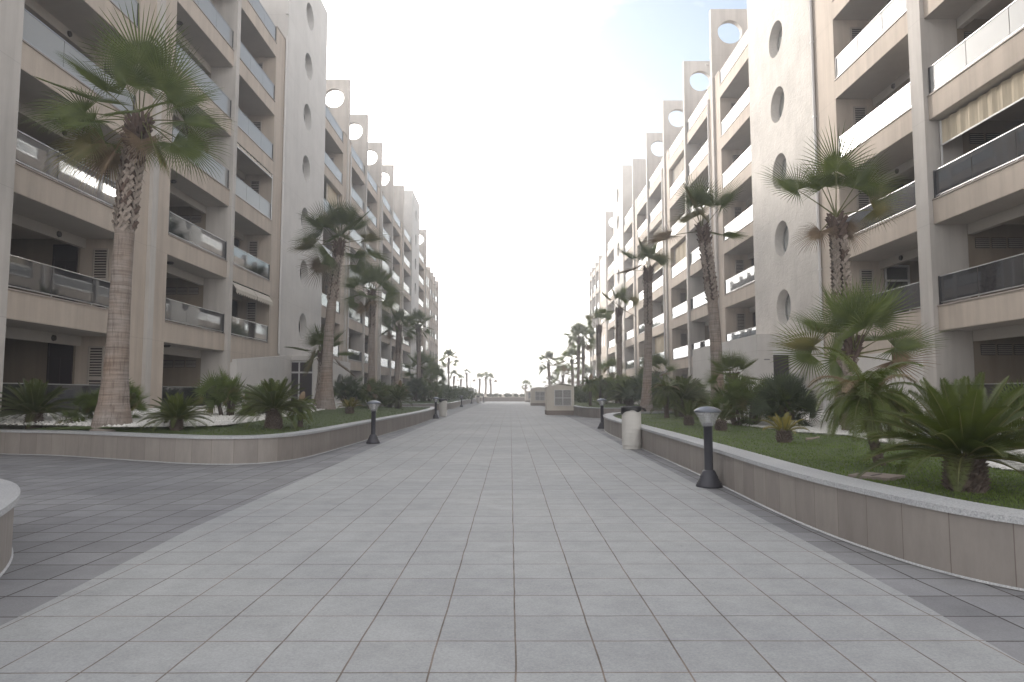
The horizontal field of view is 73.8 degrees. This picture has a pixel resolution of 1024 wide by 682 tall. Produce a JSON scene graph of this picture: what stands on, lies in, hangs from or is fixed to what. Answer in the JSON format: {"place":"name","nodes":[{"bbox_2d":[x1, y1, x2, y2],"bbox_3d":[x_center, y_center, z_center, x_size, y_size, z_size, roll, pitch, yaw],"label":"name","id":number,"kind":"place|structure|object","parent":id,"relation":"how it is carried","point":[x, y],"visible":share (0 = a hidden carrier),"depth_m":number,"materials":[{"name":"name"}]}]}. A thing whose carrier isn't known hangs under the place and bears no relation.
{"place":"outdoors","nodes":[
{"label":"outdoors","id":0,"kind":"place"},
{"bbox_2d":[471,394,519,396],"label":"sand bank","id":1,"kind":"structure","parent":0,"point":[485,395],"depth_m":118.34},
{"bbox_2d":[450,369,460,385],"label":"palm tree","id":2,"kind":"object","parent":1,"relation":"on","point":[454,372],"visible":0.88,"depth_m":120.68,"materials":[{"name":"green plant"}]},
{"bbox_2d":[472,372,483,392],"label":"palm tree","id":3,"kind":"object","parent":1,"relation":"on","point":[478,375],"visible":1,"depth_m":123.62,"materials":[{"name":"green plant"}]},
{"bbox_2d":[480,370,492,393],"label":"palm tree","id":4,"kind":"object","parent":1,"relation":"on","point":[485,373],"visible":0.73,"depth_m":126.58,"materials":[{"name":"green plant"}]},
{"bbox_2d":[484,372,497,393],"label":"palm tree","id":5,"kind":"object","parent":1,"relation":"on","point":[492,376],"visible":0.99,"depth_m":123.76,"materials":[{"name":"green plant"}]},
{"bbox_2d":[519,380,532,393],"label":"palm tree","id":6,"kind":"object","parent":1,"relation":"on","point":[527,382],"visible":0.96,"depth_m":120.64,"materials":[{"name":"green plant"}]},
{"bbox_2d":[0,401,1023,681],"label":"path","id":7,"kind":"structure","parent":0,"point":[506,541],"depth_m":4.39,"materials":[{"name":"grey tile"}]},
{"bbox_2d":[621,406,645,448],"bbox_3d":[2.806,2.017,15.958,0.524,0.988,0.492,3,-5,-35],"label":"litter bin","id":8,"kind":"object","parent":7,"relation":"on","point":[631,428],"visible":0.99,"depth_m":15.76,"materials":[{"name":"concrete"}]},
{"bbox_2d":[0,401,1023,662],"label":"pavement","id":9,"kind":"structure","parent":0,"point":[78,521],"depth_m":6.91,"materials":[{"name":"grey tile"}]},
{"bbox_2d":[0,479,19,576],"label":"planter","id":10,"kind":"object","parent":9,"relation":"on","point":[9,495],"visible":1,"depth_m":5.03,"materials":[{"name":"grey stone"}]},
{"bbox_2d":[0,406,434,464],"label":"planter","id":11,"kind":"object","parent":9,"relation":"on","point":[213,449],"visible":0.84,"depth_m":13.41,"materials":[{"name":"grey stone"}]},
{"bbox_2d":[0,402,356,427],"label":"gravel","id":12,"kind":"structure","parent":11,"relation":"in","point":[216,419],"depth_m":15.56,"materials":[{"name":"white gravel"}]},
{"bbox_2d":[0,378,83,428],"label":"cycad","id":13,"kind":"object","parent":12,"relation":"on","point":[33,403],"visible":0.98,"depth_m":15.04,"materials":[{"name":"green plant"}]},
{"bbox_2d":[55,409,87,426],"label":"fan palm bush","id":14,"kind":"object","parent":12,"relation":"on","point":[74,416],"visible":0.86,"depth_m":14.83,"materials":[{"name":"green plant"}]},
{"bbox_2d":[71,387,98,419],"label":"fan palm bush","id":15,"kind":"object","parent":12,"relation":"on","point":[86,397],"visible":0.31,"depth_m":15.70,"materials":[{"name":"green plant"}]},
{"bbox_2d":[83,375,153,418],"bbox_3d":[-8.992,1.384,15.771,1.323,1.333,1.560,0,-4,3],"label":"fan palm bush","id":16,"kind":"object","parent":12,"relation":"on","point":[136,403],"visible":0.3,"depth_m":15.75,"materials":[{"name":"green plant"}]},
{"bbox_2d":[190,366,262,416],"bbox_3d":[-7.857,1.475,18.844,1.950,1.666,1.653,3,-5,-36],"label":"fan palm bush","id":17,"kind":"object","parent":12,"relation":"on","point":[228,393],"visible":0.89,"depth_m":18.64,"materials":[{"name":"green plant"}]},
{"bbox_2d":[239,380,274,412],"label":"fan palm bush","id":18,"kind":"object","parent":12,"relation":"on","point":[261,388],"visible":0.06,"depth_m":21.21,"materials":[{"name":"green plant"}]},
{"bbox_2d":[285,323,356,405],"bbox_3d":[-9.124,1.155,32.851,3.554,4.242,3.539,0,-4,0],"label":"palm tree","id":19,"kind":"object","parent":12,"relation":"on","point":[317,338],"visible":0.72,"depth_m":32.84,"materials":[{"name":"green plant"}]},
{"bbox_2d":[13,406,427,434],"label":"lawn","id":20,"kind":"structure","parent":11,"relation":"in","point":[329,417],"depth_m":15.36,"materials":[{"name":"green plant"}]},
{"bbox_2d":[18,0,234,431],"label":"palm tree","id":21,"kind":"object","parent":20,"relation":"on","point":[128,160],"visible":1,"depth_m":14.65,"materials":[{"name":"green plant"}]},
{"bbox_2d":[135,392,213,430],"bbox_3d":[-6.954,1.475,14.134,1.428,0.852,1.446,-1,-5,15],"label":"cycad","id":22,"kind":"object","parent":20,"relation":"on","point":[175,412],"visible":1,"depth_m":14.04,"materials":[{"name":"green plant"}]},
{"bbox_2d":[226,377,319,430],"bbox_3d":[-5.239,1.393,15.073,1.798,1.237,1.825,-3,-5,32],"label":"cycad","id":23,"kind":"object","parent":20,"relation":"on","point":[277,395],"visible":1,"depth_m":14.85,"materials":[{"name":"green plant"}]},
{"bbox_2d":[284,392,316,426],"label":"pygmy palm","id":24,"kind":"object","parent":20,"relation":"on","point":[300,418],"visible":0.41,"depth_m":16.04,"materials":[{"name":"green plant"}]},
{"bbox_2d":[287,197,391,409],"bbox_3d":[-7.565,-1.731,30.023,4.016,9.446,4.507,-3,-6,38],"label":"palm tree","id":25,"kind":"object","parent":20,"relation":"on","point":[339,216],"visible":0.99,"depth_m":29.95,"materials":[{"name":"green plant"}]},
{"bbox_2d":[333,373,365,405],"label":"fan palm bush","id":26,"kind":"object","parent":20,"relation":"on","point":[347,389],"visible":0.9,"depth_m":34.23,"materials":[{"name":"green plant"}]},
{"bbox_2d":[337,397,361,413],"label":"cycad","id":27,"kind":"object","parent":20,"relation":"on","point":[349,407],"visible":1,"depth_m":25.37,"materials":[{"name":"green plant"}]},
{"bbox_2d":[359,384,379,408],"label":"pygmy palm","id":28,"kind":"object","parent":20,"relation":"on","point":[369,394],"visible":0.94,"depth_m":32.73,"materials":[{"name":"green plant"}]},
{"bbox_2d":[339,262,405,405],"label":"palm tree","id":29,"kind":"object","parent":20,"relation":"on","point":[371,295],"visible":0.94,"depth_m":40.52,"materials":[{"name":"green plant"}]},
{"bbox_2d":[357,377,390,406],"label":"fan palm bush","id":30,"kind":"object","parent":20,"relation":"on","point":[380,388],"visible":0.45,"depth_m":36.39,"materials":[{"name":"green plant"}]},
{"bbox_2d":[381,387,413,408],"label":"cycad","id":31,"kind":"object","parent":20,"relation":"on","point":[397,396],"visible":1,"depth_m":35.67,"materials":[{"name":"green plant"}]},
{"bbox_2d":[389,380,409,397],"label":"pygmy palm","id":32,"kind":"object","parent":20,"relation":"on","point":[400,385],"visible":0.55,"depth_m":38.80,"materials":[{"name":"green plant"}]},
{"bbox_2d":[366,400,380,443],"bbox_3d":[-3.590,2.092,17.683,0.371,1.105,0.371,0,-4,0],"label":"bollard lamp","id":33,"kind":"object","parent":9,"relation":"on","point":[373,438],"visible":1,"depth_m":17.62,"materials":[{"name":"grey metal"}]},
{"bbox_2d":[357,398,475,410],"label":"planter","id":34,"kind":"object","parent":9,"relation":"on","point":[453,405],"visible":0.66,"depth_m":55.71,"materials":[{"name":"grey stone"}]},
{"bbox_2d":[363,398,469,403],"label":"lawn","id":35,"kind":"structure","parent":34,"relation":"in","point":[426,401],"depth_m":56.08,"materials":[{"name":"green plant"}]},
{"bbox_2d":[378,309,419,387],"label":"palm tree","id":36,"kind":"object","parent":35,"relation":"on","point":[400,316],"visible":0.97,"depth_m":53.43,"materials":[{"name":"green plant"}]},
{"bbox_2d":[404,376,429,401],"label":"fan palm bush","id":37,"kind":"object","parent":35,"relation":"on","point":[417,389],"visible":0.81,"depth_m":57.24,"materials":[{"name":"green plant"}]},
{"bbox_2d":[417,380,443,401],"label":"fan palm bush","id":38,"kind":"object","parent":35,"relation":"on","point":[436,392],"visible":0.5,"depth_m":59.72,"materials":[{"name":"green plant"}]},
{"bbox_2d":[414,362,451,397],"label":"palm tree","id":39,"kind":"object","parent":35,"relation":"on","point":[443,385],"visible":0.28,"depth_m":70.66,"materials":[{"name":"green plant"}]},
{"bbox_2d":[435,385,457,399],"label":"hedge bush","id":40,"kind":"object","parent":35,"relation":"on","point":[447,395],"visible":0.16,"depth_m":72.23,"materials":[{"name":"green plant"}]},
{"bbox_2d":[447,384,476,399],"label":"hedge bush","id":41,"kind":"object","parent":35,"relation":"on","point":[462,391],"visible":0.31,"depth_m":80.68,"materials":[{"name":"green plant"}]},
{"bbox_2d":[432,397,438,418],"bbox_3d":[-3.960,3.463,35.430,0.371,1.105,0.371,0,-4,0],"label":"bollard lamp","id":42,"kind":"object","parent":9,"relation":"on","point":[435,415],"visible":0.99,"depth_m":35.36,"materials":[{"name":"black metal"}]},
{"bbox_2d":[439,399,447,415],"bbox_3d":[-3.906,3.776,38.731,0.492,0.988,0.524,-1,-4,9],"label":"litter bin","id":43,"kind":"object","parent":9,"relation":"on","point":[442,407],"visible":0.99,"depth_m":38.52,"materials":[{"name":"concrete"}]},
{"bbox_2d":[438,347,461,386],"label":"palm tree","id":44,"kind":"object","parent":9,"relation":"on","point":[449,352],"visible":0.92,"depth_m":112.91,"materials":[{"name":"green plant"}]},
{"bbox_2d":[470,397,524,400],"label":"parapet wall","id":45,"kind":"structure","parent":9,"relation":"on","point":[503,398],"depth_m":113.58,"materials":[{"name":"stone"}]},
{"bbox_2d":[524,391,529,401],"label":"utility kiosk","id":46,"kind":"object","parent":9,"relation":"on","point":[527,396],"visible":0.45,"depth_m":102.66,"materials":[{"name":"stone"}]},
{"bbox_2d":[530,387,544,405],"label":"utility kiosk","id":47,"kind":"object","parent":9,"relation":"on","point":[537,396],"visible":0.91,"depth_m":73.75,"materials":[{"name":"stone"}]},
{"bbox_2d":[544,384,574,414],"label":"utility kiosk","id":48,"kind":"object","parent":9,"relation":"on","point":[559,399],"visible":0.99,"depth_m":41.25,"materials":[{"name":"stone"}]},
{"bbox_2d":[597,398,606,428],"bbox_3d":[3.323,2.671,25.177,0.371,1.105,0.371,0,-4,0],"label":"bollard lamp","id":49,"kind":"object","parent":9,"relation":"on","point":[601,425],"visible":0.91,"depth_m":25.11,"materials":[{"name":"black metal"}]},
{"bbox_2d":[573,405,692,417],"bbox_3d":[7.675,6.676,73.354,8.119,0.550,76.736,0,-4,0],"label":"planter","id":50,"kind":"object","parent":9,"relation":"on","point":[587,412],"visible":0.27,"depth_m":36.14,"materials":[{"name":"grey stone"}]},
{"bbox_2d":[574,401,692,407],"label":"lawn","id":51,"kind":"structure","parent":50,"relation":"in","point":[608,405],"depth_m":41.89,"materials":[{"name":"green plant"}]},
{"bbox_2d":[534,348,563,385],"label":"palm tree","id":52,"kind":"object","parent":51,"relation":"on","point":[548,355],"visible":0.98,"depth_m":91.78,"materials":[{"name":"green plant"}]},
{"bbox_2d":[551,362,576,384],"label":"palm tree","id":53,"kind":"object","parent":51,"relation":"on","point":[562,380],"visible":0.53,"depth_m":95.80,"materials":[{"name":"green plant"}]},
{"bbox_2d":[556,347,588,384],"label":"palm tree","id":54,"kind":"object","parent":51,"relation":"on","point":[568,353],"visible":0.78,"depth_m":83.99,"materials":[{"name":"green plant"}]},
{"bbox_2d":[574,385,604,402],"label":"hedge bush","id":55,"kind":"object","parent":51,"relation":"on","point":[580,395],"visible":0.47,"depth_m":53.68,"materials":[{"name":"green plant"}]},
{"bbox_2d":[580,374,599,405],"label":"pygmy palm","id":56,"kind":"object","parent":51,"relation":"on","point":[589,384],"visible":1,"depth_m":41.80,"materials":[{"name":"green plant"}]},
{"bbox_2d":[586,373,615,403],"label":"fan palm bush","id":57,"kind":"object","parent":51,"relation":"on","point":[595,394],"visible":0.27,"depth_m":45.69,"materials":[{"name":"green plant"}]},
{"bbox_2d":[593,375,610,404],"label":"pygmy palm","id":58,"kind":"object","parent":51,"relation":"on","point":[602,387],"visible":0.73,"depth_m":43.26,"materials":[{"name":"green plant"}]},
{"bbox_2d":[596,282,643,402],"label":"palm tree","id":59,"kind":"object","parent":51,"relation":"on","point":[620,294],"visible":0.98,"depth_m":45.54,"materials":[{"name":"green plant"}]},
{"bbox_2d":[603,373,639,403],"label":"fan palm bush","id":60,"kind":"object","parent":51,"relation":"on","point":[620,381],"visible":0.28,"depth_m":42.89,"materials":[{"name":"green plant"}]},
{"bbox_2d":[606,379,639,405],"bbox_3d":[6.567,2.917,37.885,2.780,1.639,2.746,-3,-5,31],"label":"cycad","id":61,"kind":"object","parent":51,"relation":"on","point":[628,402],"visible":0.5,"depth_m":37.68,"materials":[{"name":"green plant"}]},
{"bbox_2d":[621,367,661,406],"bbox_3d":[7.459,2.611,37.355,3.170,2.404,2.612,4,-6,-42],"label":"fan palm bush","id":62,"kind":"object","parent":51,"relation":"on","point":[635,390],"visible":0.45,"depth_m":37.01,"materials":[{"name":"green plant"}]},
{"bbox_2d":[614,237,676,411],"bbox_3d":[6.812,-0.878,33.876,3.347,8.850,3.021,4,-6,-41],"label":"palm tree","id":63,"kind":"object","parent":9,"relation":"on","point":[648,277],"visible":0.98,"depth_m":34.02,"materials":[{"name":"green plant"}]},
{"bbox_2d":[694,406,722,487],"bbox_3d":[2.719,1.456,9.452,0.371,1.105,0.371,0,-4,0],"label":"bollard lamp","id":64,"kind":"object","parent":9,"relation":"on","point":[708,478],"visible":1,"depth_m":9.39,"materials":[{"name":"black metal"}]},
{"bbox_2d":[603,411,1023,591],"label":"planter","id":65,"kind":"object","parent":9,"relation":"on","point":[973,541],"visible":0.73,"depth_m":5.55,"materials":[{"name":"grey stone"}]},
{"bbox_2d":[614,413,1023,509],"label":"lawn","id":66,"kind":"structure","parent":65,"relation":"in","point":[839,454],"depth_m":8.99,"materials":[{"name":"green plant"}]},
{"bbox_2d":[648,374,684,417],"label":"pygmy palm","id":67,"kind":"object","parent":66,"relation":"on","point":[664,399],"visible":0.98,"depth_m":23.32,"materials":[{"name":"green plant"}]},
{"bbox_2d":[648,374,710,417],"bbox_3d":[6.102,1.990,24.456,2.376,1.610,2.342,-1,-5,16],"label":"cycad","id":68,"kind":"object","parent":66,"relation":"on","point":[688,386],"visible":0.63,"depth_m":24.17,"materials":[{"name":"green plant"}]},
{"bbox_2d":[651,378,710,412],"bbox_3d":[6.950,2.224,27.487,2.376,1.610,2.342,4,-6,-41],"label":"cycad","id":69,"kind":"object","parent":66,"relation":"on","point":[693,388],"visible":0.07,"depth_m":27.03,"materials":[{"name":"green plant"}]},
{"bbox_2d":[655,375,710,412],"bbox_3d":[7.324,2.299,29.236,2.347,1.770,2.320,1,-5,-17],"label":"fan palm bush","id":70,"kind":"object","parent":66,"relation":"on","point":[697,385],"visible":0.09,"depth_m":28.90,"materials":[{"name":"green plant"}]},
{"bbox_2d":[670,399,701,425],"bbox_3d":[4.697,1.893,17.871,1.042,0.769,1.151,0,-4,6],"label":"cycad","id":71,"kind":"object","parent":66,"relation":"on","point":[688,418],"visible":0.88,"depth_m":17.83,"materials":[{"name":"green plant"}]},
{"bbox_2d":[696,400,749,430],"bbox_3d":[4.673,1.709,15.364,1.151,0.769,1.042,0,-4,2],"label":"cycad","id":72,"kind":"object","parent":66,"relation":"on","point":[720,424],"visible":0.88,"depth_m":15.33,"materials":[{"name":"green plant"}]},
{"bbox_2d":[760,412,808,442],"bbox_3d":[4.631,1.521,11.710,0.793,0.591,0.819,-4,-6,42],"label":"cycad","id":73,"kind":"object","parent":66,"relation":"on","point":[784,429],"visible":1,"depth_m":11.64,"materials":[{"name":"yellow plant"}]},
{"bbox_2d":[804,347,924,465],"bbox_3d":[4.136,0.782,7.941,1.301,1.447,1.306,0,-4,0],"label":"pygmy palm","id":74,"kind":"object","parent":66,"relation":"on","point":[868,399],"visible":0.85,"depth_m":7.81,"materials":[{"name":"green plant"}]},
{"bbox_2d":[848,472,904,480],"bbox_3d":[3.724,1.401,6.971,0.400,0.076,0.400,4,-6,-40],"label":"inspection cover","id":75,"kind":"object","parent":66,"relation":"on","point":[879,476],"visible":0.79,"depth_m":6.90,"materials":[{"name":"concrete"}]},
{"bbox_2d":[853,372,1023,492],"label":"cycad","id":76,"kind":"object","parent":66,"relation":"on","point":[962,423],"visible":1,"depth_m":5.86,"materials":[{"name":"green plant"}]},
{"bbox_2d":[698,410,1023,470],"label":"gravel","id":77,"kind":"structure","parent":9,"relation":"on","point":[817,428],"depth_m":14.42,"materials":[{"name":"white gravel"}]},
{"bbox_2d":[640,169,748,414],"bbox_3d":[6.650,-1.674,24.142,4.343,8.933,3.672,0,-4,0],"label":"palm tree","id":78,"kind":"object","parent":77,"relation":"on","point":[698,200],"visible":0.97,"depth_m":24.14,"materials":[{"name":"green plant"}]},
{"bbox_2d":[700,348,759,419],"bbox_3d":[6.525,1.331,19.907,1.966,2.287,2.038,0,-4,0],"label":"palm tree","id":79,"kind":"object","parent":77,"relation":"on","point":[735,361],"visible":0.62,"depth_m":19.94,"materials":[{"name":"green plant"}]},
{"bbox_2d":[706,371,783,425],"bbox_3d":[5.955,1.494,17.562,2.041,1.539,2.018,0,-4,0],"label":"fan palm bush","id":80,"kind":"object","parent":77,"relation":"on","point":[739,393],"visible":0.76,"depth_m":17.43,"materials":[{"name":"green plant"}]},
{"bbox_2d":[744,369,822,426],"bbox_3d":[6.607,1.417,16.318,2.071,1.571,1.706,3,-6,-37],"label":"fan palm bush","id":81,"kind":"object","parent":77,"relation":"on","point":[788,393],"visible":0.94,"depth_m":16.08,"materials":[{"name":"green plant"}]},
{"bbox_2d":[747,370,819,421],"bbox_3d":[7.265,1.568,18.436,1.741,1.603,2.113,2,-5,-21],"label":"fan palm bush","id":82,"kind":"object","parent":77,"relation":"on","point":[774,384],"visible":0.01,"depth_m":18.45,"materials":[{"name":"green plant"}]},
{"bbox_2d":[758,116,910,424],"bbox_3d":[7.737,-1.637,16.262,3.721,7.609,1.722,-1,-5,12],"label":"palm tree","id":83,"kind":"object","parent":77,"relation":"on","point":[839,233],"visible":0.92,"depth_m":16.33,"materials":[{"name":"green plant"}]},
{"bbox_2d":[768,275,952,435],"bbox_3d":[7.228,0.307,14.201,3.559,3.443,3.118,0,-4,0],"label":"palm tree","id":84,"kind":"object","parent":77,"relation":"on","point":[858,312],"visible":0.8,"depth_m":14.09,"materials":[{"name":"green plant"}]},
{"bbox_2d":[845,380,924,432],"bbox_3d":[7.215,1.283,13.110,1.716,1.466,1.455,0,-4,4],"label":"fan palm bush","id":85,"kind":"object","parent":77,"relation":"on","point":[896,388],"visible":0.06,"depth_m":13.03,"materials":[{"name":"green plant"}]},
{"bbox_2d":[984,379,1023,439],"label":"fan palm bush","id":86,"kind":"object","parent":77,"relation":"on","point":[1021,397],"visible":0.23,"depth_m":9.46,"materials":[{"name":"green plant"}]},
{"bbox_2d":[322,0,746,393],"label":"sky","id":87,"kind":"structure","parent":0,"point":[511,125],"materials":[{"name":"white"}]},
{"label":"ground","id":88,"kind":"structure","parent":0,"visible":0},
{"bbox_2d":[0,0,438,428],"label":"apartment building","id":89,"kind":"structure","parent":88,"relation":"on","point":[217,281],"depth_m":27.90,"materials":[{"name":"paint"}]},
{"bbox_2d":[46,343,73,383],"bbox_3d":[-13.787,1.099,20.781,0.760,2.120,0.050,0,-4,0],"label":"door","id":90,"kind":"structure","parent":89,"relation":"in","point":[59,370],"depth_m":20.80,"materials":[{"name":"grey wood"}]},
{"bbox_2d":[51,244,78,301],"bbox_3d":[-13.787,-1.922,21.014,0.760,2.120,0.050,0,-4,0],"label":"door","id":91,"kind":"structure","parent":89,"relation":"in","point":[65,256],"depth_m":21.06,"materials":[{"name":"black glass"}]},
{"bbox_2d":[54,148,84,191],"bbox_3d":[-13.787,-4.958,21.244,0.900,2.150,0.060,0,-4,0],"label":"door","id":92,"kind":"structure","parent":89,"relation":"in","point":[60,148],"depth_m":21.30,"materials":[{"name":"grey glass"}]},
{"bbox_2d":[231,300,236,335],"bbox_3d":[-13.815,-0.974,33.278,0.760,2.120,0.050,0,-4,0],"label":"door","id":93,"kind":"structure","parent":89,"relation":"in","point":[234,303],"depth_m":33.31,"materials":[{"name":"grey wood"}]},
{"bbox_2d":[291,361,312,403],"bbox_3d":[-11.232,2.567,36.404,1.260,3.050,0.062,0,-4,0],"label":"entrance door","id":94,"kind":"structure","parent":89,"relation":"in","point":[306,381],"depth_m":36.45,"materials":[{"name":"grey glass"}]},
{"bbox_2d":[589,0,1023,418],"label":"apartment building","id":95,"kind":"structure","parent":88,"relation":"on","point":[929,94],"depth_m":25.33,"materials":[{"name":"paint"}]},
{"bbox_2d":[773,349,789,379],"bbox_3d":[11.087,1.898,28.072,0.700,3.100,0.180,0,-4,0],"label":"entrance door","id":96,"kind":"structure","parent":95,"relation":"in","point":[775,357],"depth_m":28.21,"materials":[{"name":"white metal"}]},
{"bbox_2d":[882,184,903,220],"bbox_3d":[13.885,-4.669,24.800,0.760,2.120,0.050,0,-4,0],"label":"door","id":97,"kind":"structure","parent":95,"relation":"in","point":[901,185],"depth_m":24.86,"materials":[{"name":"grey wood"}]},
{"bbox_2d":[884,265,911,313],"bbox_3d":[13.885,-1.663,24.562,0.900,2.150,0.060,0,-4,0],"label":"door","id":98,"kind":"structure","parent":95,"relation":"in","point":[901,273],"depth_m":24.61,"materials":[{"name":"grey glass"}]},
{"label":"gravel","id":99,"kind":"object","parent":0,"visible":0},
{"bbox_2d":[401,308,433,399],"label":"palm tree","id":100,"kind":"object","parent":99,"relation":"on","point":[418,315],"visible":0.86,"depth_m":62.55,"materials":[{"name":"green plant"}]},
{"bbox_2d":[401,350,444,397],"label":"palm tree","id":101,"kind":"object","parent":99,"relation":"on","point":[425,359],"visible":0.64,"depth_m":65.72,"materials":[{"name":"green plant"}]},
{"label":"gravel","id":102,"kind":"object","parent":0,"visible":0},
{"bbox_2d":[563,320,595,387],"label":"palm tree","id":103,"kind":"object","parent":102,"relation":"on","point":[576,327],"visible":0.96,"depth_m":75.96,"materials":[{"name":"green plant"}]},
{"bbox_2d":[568,323,595,385],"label":"palm tree","id":104,"kind":"object","parent":102,"relation":"on","point":[591,334],"visible":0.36,"depth_m":78.96,"materials":[{"name":"green plant"}]},
{"bbox_2d":[574,365,593,385],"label":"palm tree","id":105,"kind":"object","parent":102,"relation":"on","point":[588,370],"visible":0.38,"depth_m":98.49,"materials":[{"name":"green plant"}]},
{"bbox_2d":[581,306,624,378],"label":"palm tree","id":106,"kind":"object","parent":102,"relation":"on","point":[590,317],"visible":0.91,"depth_m":58.49,"materials":[{"name":"green plant"}]},
{"bbox_2d":[596,357,628,400],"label":"palm tree","id":107,"kind":"object","parent":102,"relation":"on","point":[610,363],"visible":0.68,"depth_m":51.97,"materials":[{"name":"green plant"}]},
{"bbox_2d":[632,350,680,379],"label":"palm tree","id":108,"kind":"object","parent":102,"relation":"on","point":[657,360],"visible":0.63,"depth_m":39.84,"materials":[{"name":"green plant"}]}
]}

